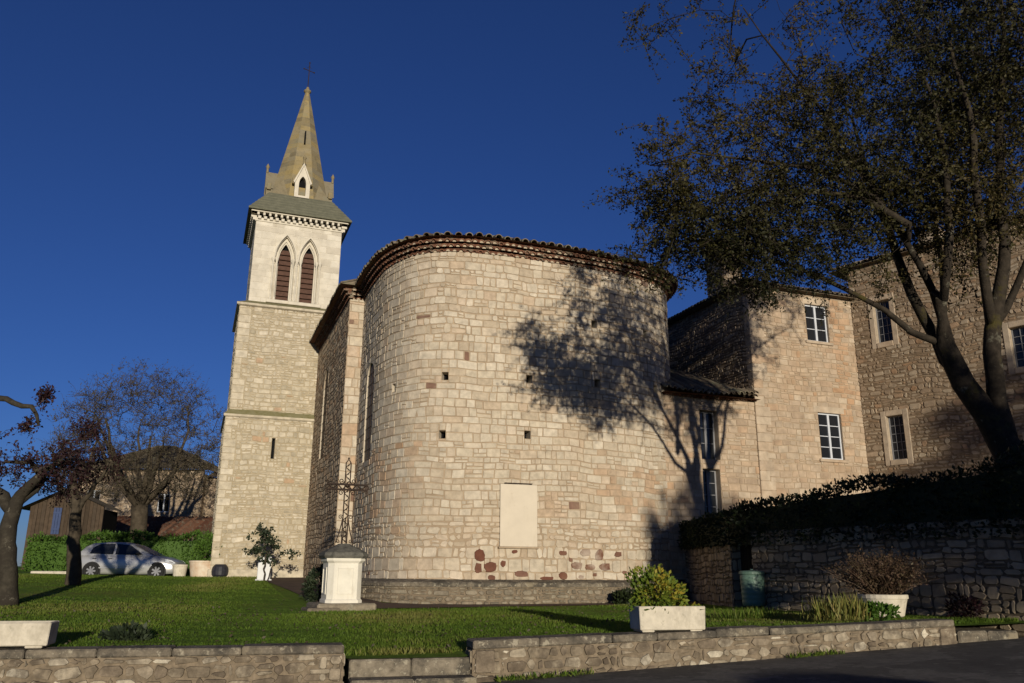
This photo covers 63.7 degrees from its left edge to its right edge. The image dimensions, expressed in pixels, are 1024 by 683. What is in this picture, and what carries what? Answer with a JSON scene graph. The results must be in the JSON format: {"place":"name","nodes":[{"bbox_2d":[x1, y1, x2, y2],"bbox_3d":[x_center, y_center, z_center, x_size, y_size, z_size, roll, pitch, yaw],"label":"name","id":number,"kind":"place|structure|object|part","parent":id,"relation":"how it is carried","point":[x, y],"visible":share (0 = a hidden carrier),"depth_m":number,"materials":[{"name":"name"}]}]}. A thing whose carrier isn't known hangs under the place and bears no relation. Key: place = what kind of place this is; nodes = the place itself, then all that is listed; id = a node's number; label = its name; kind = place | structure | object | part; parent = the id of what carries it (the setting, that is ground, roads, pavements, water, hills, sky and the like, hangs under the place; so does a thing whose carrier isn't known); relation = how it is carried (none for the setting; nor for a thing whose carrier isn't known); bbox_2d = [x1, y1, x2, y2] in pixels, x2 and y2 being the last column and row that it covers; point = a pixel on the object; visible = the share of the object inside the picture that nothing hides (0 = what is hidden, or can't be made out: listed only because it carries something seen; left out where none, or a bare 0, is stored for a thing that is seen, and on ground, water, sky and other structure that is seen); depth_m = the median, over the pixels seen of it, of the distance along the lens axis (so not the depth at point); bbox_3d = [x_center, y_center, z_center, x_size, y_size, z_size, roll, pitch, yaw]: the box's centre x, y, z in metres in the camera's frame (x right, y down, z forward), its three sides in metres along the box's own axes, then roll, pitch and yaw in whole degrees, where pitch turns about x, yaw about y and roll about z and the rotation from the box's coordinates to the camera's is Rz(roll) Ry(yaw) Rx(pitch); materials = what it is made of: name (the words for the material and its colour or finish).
{"place":"outdoors","nodes":[
{"label":"outdoors","id":0,"kind":"place"},
{"bbox_2d":[343,658,346,682],"bbox_3d":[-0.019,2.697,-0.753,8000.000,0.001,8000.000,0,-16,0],"label":"ground","id":1,"kind":"structure","parent":0,"point":[345,673],"depth_m":23.90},
{"bbox_2d":[252,577,704,607],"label":"path","id":2,"kind":"structure","parent":0,"point":[293,584],"depth_m":23.03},
{"bbox_2d":[0,0,1023,565],"label":"sky","id":3,"kind":"structure","parent":0,"point":[139,138],"materials":[{"name":"blue"}]},
{"bbox_2d":[0,566,1023,658],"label":"lawn","id":4,"kind":"structure","parent":0,"point":[296,601],"depth_m":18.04,"materials":[{"name":"green plant"}]},
{"bbox_2d":[30,571,65,573],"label":"stone block","id":5,"kind":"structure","parent":4,"relation":"on","point":[52,572],"depth_m":33.87,"materials":[{"name":"stone"}]},
{"bbox_2d":[0,382,97,606],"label":"purple tree","id":6,"kind":"object","parent":4,"relation":"on","point":[11,507],"visible":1,"depth_m":19.58,"materials":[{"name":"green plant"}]},
{"bbox_2d":[21,488,122,569],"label":"wooden barn","id":7,"kind":"structure","parent":4,"relation":"on","point":[47,520],"depth_m":41.38,"materials":[{"name":"brown wood"}]},
{"bbox_2d":[33,411,128,585],"bbox_3d":[-14.049,5.078,26.637,2.885,5.835,2.750,0,-16,0],"label":"purple tree","id":8,"kind":"object","parent":4,"relation":"on","point":[74,500],"visible":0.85,"depth_m":26.49,"materials":[{"name":"grey plant"}]},
{"bbox_2d":[19,529,210,574],"bbox_3d":[-18.053,9.975,38.654,9.235,2.452,2.499,0,-16,0],"label":"hedge","id":9,"kind":"object","parent":4,"relation":"on","point":[45,552],"visible":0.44,"depth_m":38.16,"materials":[{"name":"green plant"}]},
{"bbox_2d":[97,619,152,641],"bbox_3d":[-5.621,4.233,11.975,0.780,0.402,0.510,0,-16,0],"label":"weed clump","id":10,"kind":"object","parent":4,"relation":"on","point":[135,631],"visible":0.96,"depth_m":11.91,"materials":[{"name":"green plant"}]},
{"bbox_2d":[34,356,225,539],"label":"bare tree","id":11,"kind":"object","parent":4,"relation":"on","point":[141,499],"visible":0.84,"depth_m":44.13,"materials":[{"name":"brown plant"}]},
{"bbox_2d":[81,542,184,575],"bbox_3d":[-16.018,9.288,34.866,4.200,1.555,1.886,1,-16,-3],"label":"parked car","id":12,"kind":"object","parent":4,"relation":"on","point":[115,558],"visible":0.8,"depth_m":34.07,"materials":[{"name":"silver metal"}]},
{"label":"window","id":13,"kind":"part","parent":12,"relation":"part of","materials":[{"name":"black glass"}]},
{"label":"window","id":14,"kind":"part","parent":12,"relation":"part of","materials":[{"name":"black glass"}]},
{"bbox_2d":[77,445,217,516],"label":"old house","id":15,"kind":"structure","parent":4,"relation":"on","point":[201,505],"depth_m":54.31,"materials":[{"name":"stone"}]},
{"bbox_2d":[157,494,169,511],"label":"window","id":16,"kind":"structure","parent":15,"relation":"in","point":[164,494],"depth_m":54.16,"materials":[{"name":"white"}]},
{"bbox_2d":[115,515,212,540],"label":"tile shed","id":17,"kind":"structure","parent":4,"relation":"on","point":[163,525],"depth_m":49.74,"materials":[{"name":"stone"}]},
{"bbox_2d":[173,564,187,576],"bbox_3d":[-13.687,9.484,33.975,0.597,0.580,0.588,0,-16,0],"label":"flower pot","id":18,"kind":"object","parent":4,"relation":"on","point":[180,570],"visible":0.81,"depth_m":33.78,"materials":[{"name":"concrete"}]},
{"bbox_2d":[189,560,210,576],"bbox_3d":[-12.816,9.467,34.190,1.154,0.740,1.154,0,-16,0],"label":"flower pot","id":19,"kind":"object","parent":4,"relation":"on","point":[198,568],"visible":0.62,"depth_m":33.75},
{"bbox_2d":[188,521,221,560],"bbox_3d":[-12.574,8.446,34.465,1.644,1.904,1.320,0,-16,0],"label":"bush","id":20,"kind":"object","parent":19,"relation":"in","point":[201,549],"visible":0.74,"depth_m":34.22,"materials":[{"name":"green plant"}]},
{"bbox_2d":[211,564,228,577],"bbox_3d":[-11.996,9.460,33.882,0.700,0.600,0.689,0,-16,0],"label":"jar","id":21,"kind":"object","parent":4,"relation":"on","point":[220,570],"visible":0.77,"depth_m":33.64,"materials":[{"name":"ceramic"}]},
{"bbox_2d":[255,557,271,580],"bbox_3d":[-9.361,8.630,31.160,0.600,0.970,0.180,4,-16,-12],"label":"stone marker","id":22,"kind":"object","parent":4,"relation":"on","point":[260,573],"visible":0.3,"depth_m":31.11,"materials":[{"name":"white stone"}]},
{"bbox_2d":[242,522,300,580],"bbox_3d":[-9.059,7.947,30.827,1.854,2.314,1.698,-13,-20,40],"label":"young tree","id":23,"kind":"object","parent":4,"relation":"on","point":[265,533],"visible":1,"depth_m":30.87,"materials":[{"name":"green plant"}]},
{"bbox_2d":[298,563,322,601],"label":"juniper bush","id":24,"kind":"object","parent":4,"relation":"on","point":[309,585],"visible":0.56,"depth_m":22.67,"materials":[{"name":"green plant"}]},
{"bbox_2d":[301,458,375,611],"bbox_3d":[-4.306,4.868,20.743,1.700,3.970,1.570,7,-17,-23],"label":"wayside cross","id":25,"kind":"object","parent":4,"relation":"on","point":[342,576],"visible":0.99,"depth_m":20.32,"materials":[{"name":"stone"}]},
{"bbox_2d":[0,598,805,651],"bbox_3d":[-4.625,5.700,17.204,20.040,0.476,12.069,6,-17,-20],"label":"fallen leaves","id":26,"kind":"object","parent":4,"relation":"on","point":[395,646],"visible":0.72,"depth_m":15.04,"materials":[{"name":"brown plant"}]},
{"bbox_2d":[207,62,689,603],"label":"church","id":27,"kind":"structure","parent":4,"relation":"on","point":[437,388],"depth_m":26.11,"materials":[{"name":"beige stone"}]},
{"bbox_2d":[275,250,290,300],"bbox_3d":[-10.741,-3.089,38.736,0.570,2.560,0.120,6,-17,-20],"label":"louvre window","id":28,"kind":"structure","parent":27,"relation":"in","point":[287,263],"depth_m":38.72,"materials":[{"name":"brown wood"}]},
{"bbox_2d":[299,253,313,302],"bbox_3d":[-9.730,-2.981,39.099,0.570,2.560,0.120,6,-17,-20],"label":"louvre window","id":29,"kind":"structure","parent":27,"relation":"in","point":[309,276],"depth_m":39.08,"materials":[{"name":"brown wood"}]},
{"bbox_2d":[320,372,327,457],"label":"window","id":30,"kind":"structure","parent":27,"relation":"in","point":[326,384],"depth_m":33.89,"materials":[{"name":"beige stone"}]},
{"bbox_2d":[364,364,373,461],"bbox_3d":[-4.711,2.306,27.340,0.058,3.300,1.097,6,-17,-20],"label":"window","id":31,"kind":"structure","parent":27,"relation":"in","point":[369,408],"depth_m":27.38,"materials":[{"name":"grey glass"}]},
{"bbox_2d":[498,482,538,548],"bbox_3d":[0.196,5.076,24.068,1.240,1.870,0.100,6,-17,-19],"label":"notice panel","id":32,"kind":"object","parent":27,"relation":"attached to","point":[518,515],"visible":1,"depth_m":24.03,"materials":[{"name":"metal"}]},
{"bbox_2d":[611,587,640,603],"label":"dark shrub","id":33,"kind":"object","parent":4,"relation":"on","point":[620,597],"visible":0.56,"depth_m":23.51,"materials":[{"name":"green plant"}]},
{"bbox_2d":[685,544,751,606],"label":"garden wall","id":34,"kind":"structure","parent":4,"relation":"on","point":[712,575],"depth_m":23.25,"materials":[{"name":"stone"}]},
{"bbox_2d":[676,499,752,549],"bbox_3d":[5.822,5.359,23.755,1.138,1.246,6.012,1,-16,-3],"label":"hedge","id":35,"kind":"object","parent":34,"relation":"on","point":[718,527],"visible":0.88,"depth_m":23.04,"materials":[{"name":"green plant"}]},
{"bbox_2d":[739,569,765,605],"bbox_3d":[5.878,6.002,20.139,0.620,0.870,0.620,0,-16,0],"label":"water butt","id":36,"kind":"object","parent":4,"relation":"on","point":[752,582],"visible":1,"depth_m":19.93,"materials":[{"name":"green plastic"}]},
{"bbox_2d":[708,606,800,618],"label":"tall grass","id":37,"kind":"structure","parent":4,"relation":"on","point":[747,613],"depth_m":15.68,"materials":[{"name":"green plant"}]},
{"bbox_2d":[800,594,852,621],"bbox_3d":[5.513,4.582,14.243,0.833,0.469,0.943,5,-16,-17],"label":"grass tuft","id":38,"kind":"object","parent":4,"relation":"on","point":[832,610],"visible":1,"depth_m":14.16,"materials":[{"name":"plant"}]},
{"bbox_2d":[827,591,871,620],"bbox_3d":[5.923,4.606,14.391,0.686,0.506,0.801,0,-16,0],"label":"grass tuft","id":39,"kind":"object","parent":4,"relation":"on","point":[857,612],"visible":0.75,"depth_m":14.31,"materials":[{"name":"plant"}]},
{"bbox_2d":[861,600,900,621],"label":"leafy plant","id":40,"kind":"object","parent":4,"relation":"on","point":[883,608],"visible":0.68,"depth_m":14.41,"materials":[{"name":"green plant"}]},
{"bbox_2d":[857,594,908,616],"bbox_3d":[7.005,4.972,15.549,0.886,0.400,0.886,0,-16,0],"label":"flower pot","id":41,"kind":"object","parent":4,"relation":"on","point":[900,600],"visible":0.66,"depth_m":15.22,"materials":[{"name":"concrete"}]},
{"bbox_2d":[821,544,939,594],"bbox_3d":[7.002,4.375,15.717,2.162,1.017,1.870,0,-16,0],"label":"bush","id":42,"kind":"object","parent":41,"relation":"in","point":[887,576],"visible":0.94,"depth_m":15.46,"materials":[{"name":"brown plant"}]},
{"bbox_2d":[751,517,1023,637],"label":"garden wall","id":43,"kind":"structure","parent":4,"relation":"on","point":[986,570],"depth_m":16.51,"materials":[{"name":"stone"}]},
{"bbox_2d":[740,545,752,570],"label":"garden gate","id":44,"kind":"structure","parent":43,"relation":"attached to","point":[746,557],"depth_m":21.50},
{"bbox_2d":[730,439,1023,546],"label":"hedge","id":45,"kind":"object","parent":43,"relation":"on","point":[989,494],"visible":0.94,"depth_m":17.15,"materials":[{"name":"green plant"}]},
{"bbox_2d":[944,591,985,618],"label":"red shrub","id":46,"kind":"object","parent":4,"relation":"on","point":[961,603],"visible":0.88,"depth_m":15.33,"materials":[{"name":"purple plant"}]},
{"bbox_2d":[480,637,1023,682],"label":"road","id":47,"kind":"structure","parent":0,"point":[996,661],"depth_m":11.49,"materials":[{"name":"grey asphalt"}]},
{"bbox_2d":[0,642,344,682],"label":"stone wall","id":48,"kind":"structure","parent":47,"relation":"on","point":[288,663],"depth_m":10.64,"materials":[{"name":"beige stone"}]},
{"bbox_2d":[0,621,59,647],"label":"planter trough","id":49,"kind":"object","parent":48,"relation":"on","point":[34,634],"visible":1,"depth_m":10.35,"materials":[{"name":"concrete"}]},
{"bbox_2d":[346,656,476,682],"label":"stone step","id":50,"kind":"object","parent":47,"relation":"on","point":[423,670],"visible":0.89,"depth_m":11.40,"materials":[{"name":"beige stone"}]},
{"bbox_2d":[495,648,844,681],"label":"weeds","id":51,"kind":"object","parent":47,"relation":"on","point":[544,676],"visible":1,"depth_m":11.76,"materials":[{"name":"green plant"}]},
{"bbox_2d":[465,618,957,682],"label":"stone wall","id":52,"kind":"structure","parent":47,"relation":"on","point":[491,658],"depth_m":12.44,"materials":[{"name":"beige stone"}]},
{"bbox_2d":[629,605,704,631],"bbox_3d":[2.400,4.278,12.743,1.099,0.375,0.420,4,-16,-14],"label":"planter trough","id":53,"kind":"object","parent":52,"relation":"on","point":[689,618],"visible":0.91,"depth_m":12.56,"materials":[{"name":"concrete"}]},
{"bbox_2d":[625,563,689,613],"bbox_3d":[2.208,3.884,12.898,0.924,0.807,0.807,9,-18,-28],"label":"bush","id":54,"kind":"object","parent":53,"relation":"in","point":[667,585],"visible":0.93,"depth_m":12.77,"materials":[{"name":"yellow plant"}]},
{"bbox_2d":[637,601,703,610],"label":"plants","id":55,"kind":"object","parent":53,"relation":"in","point":[691,604],"visible":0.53,"depth_m":12.67,"materials":[{"name":"green plant"}]},
{"bbox_2d":[955,628,1017,642],"bbox_3d":[7.907,5.144,14.229,1.220,0.350,0.870,4,-16,-14],"label":"kerb stone","id":56,"kind":"object","parent":47,"relation":"on","point":[964,635],"visible":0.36,"depth_m":13.86,"materials":[{"name":"beige stone"}]},
{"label":"terrain","id":57,"kind":"structure","parent":0,"visible":0},
{"bbox_2d":[661,369,760,579],"bbox_3d":[6.291,4.174,29.170,3.852,8.139,3.669,6,-17,-20],"label":"stone annex","id":58,"kind":"object","parent":57,"relation":"on","point":[711,456],"visible":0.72,"depth_m":27.95,"materials":[{"name":"beige stone"}]},
{"bbox_2d":[699,411,715,459],"bbox_3d":[6.637,3.242,28.327,0.720,1.680,0.062,6,-17,-20],"label":"window","id":59,"kind":"structure","parent":58,"relation":"in","point":[706,418],"depth_m":28.37,"materials":[{"name":"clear glass"}]},
{"bbox_2d":[703,470,717,517],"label":"window","id":60,"kind":"structure","parent":58,"relation":"in","point":[709,476],"depth_m":27.85,"materials":[{"name":"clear glass"}]},
{"bbox_2d":[668,240,870,506],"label":"stone house","id":61,"kind":"structure","parent":57,"relation":"on","point":[794,367],"depth_m":30.16,"materials":[{"name":"beige stone"}]},
{"bbox_2d":[805,305,833,345],"bbox_3d":[11.418,-0.620,30.924,1.250,1.540,0.210,6,-17,-20],"label":"window","id":62,"kind":"structure","parent":61,"relation":"in","point":[815,336],"depth_m":31.00,"materials":[{"name":"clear glass"}]},
{"bbox_2d":[818,413,848,462],"bbox_3d":[11.525,3.483,29.830,1.260,1.790,0.210,6,-17,-20],"label":"window","id":63,"kind":"structure","parent":61,"relation":"in","point":[829,427],"depth_m":29.92,"materials":[{"name":"white glass"}]},
{"bbox_2d":[582,0,1023,470],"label":"tree","id":64,"kind":"object","parent":57,"relation":"on","point":[989,410],"visible":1,"depth_m":16.92,"materials":[{"name":"green plant"}]},
{"bbox_2d":[829,215,1023,491],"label":"stone wing","id":65,"kind":"structure","parent":57,"relation":"on","point":[918,419],"depth_m":29.05,"materials":[{"name":"beige stone"}]},
{"bbox_2d":[867,292,898,349],"bbox_3d":[13.811,-0.744,30.642,0.250,2.000,0.997,13,-20,-38],"label":"window","id":66,"kind":"structure","parent":65,"relation":"in","point":[887,328],"depth_m":30.67,"materials":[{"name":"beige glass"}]},
{"bbox_2d":[880,408,913,465],"bbox_3d":[13.782,3.431,29.476,0.250,1.970,0.997,13,-20,-38],"label":"window","id":67,"kind":"structure","parent":65,"relation":"in","point":[902,452],"depth_m":29.52,"materials":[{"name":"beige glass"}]},
{"bbox_2d":[1002,319,1023,374],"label":"window","id":68,"kind":"structure","parent":65,"relation":"in","point":[1017,334],"depth_m":27.05,"materials":[{"name":"beige stone"}]}
]}

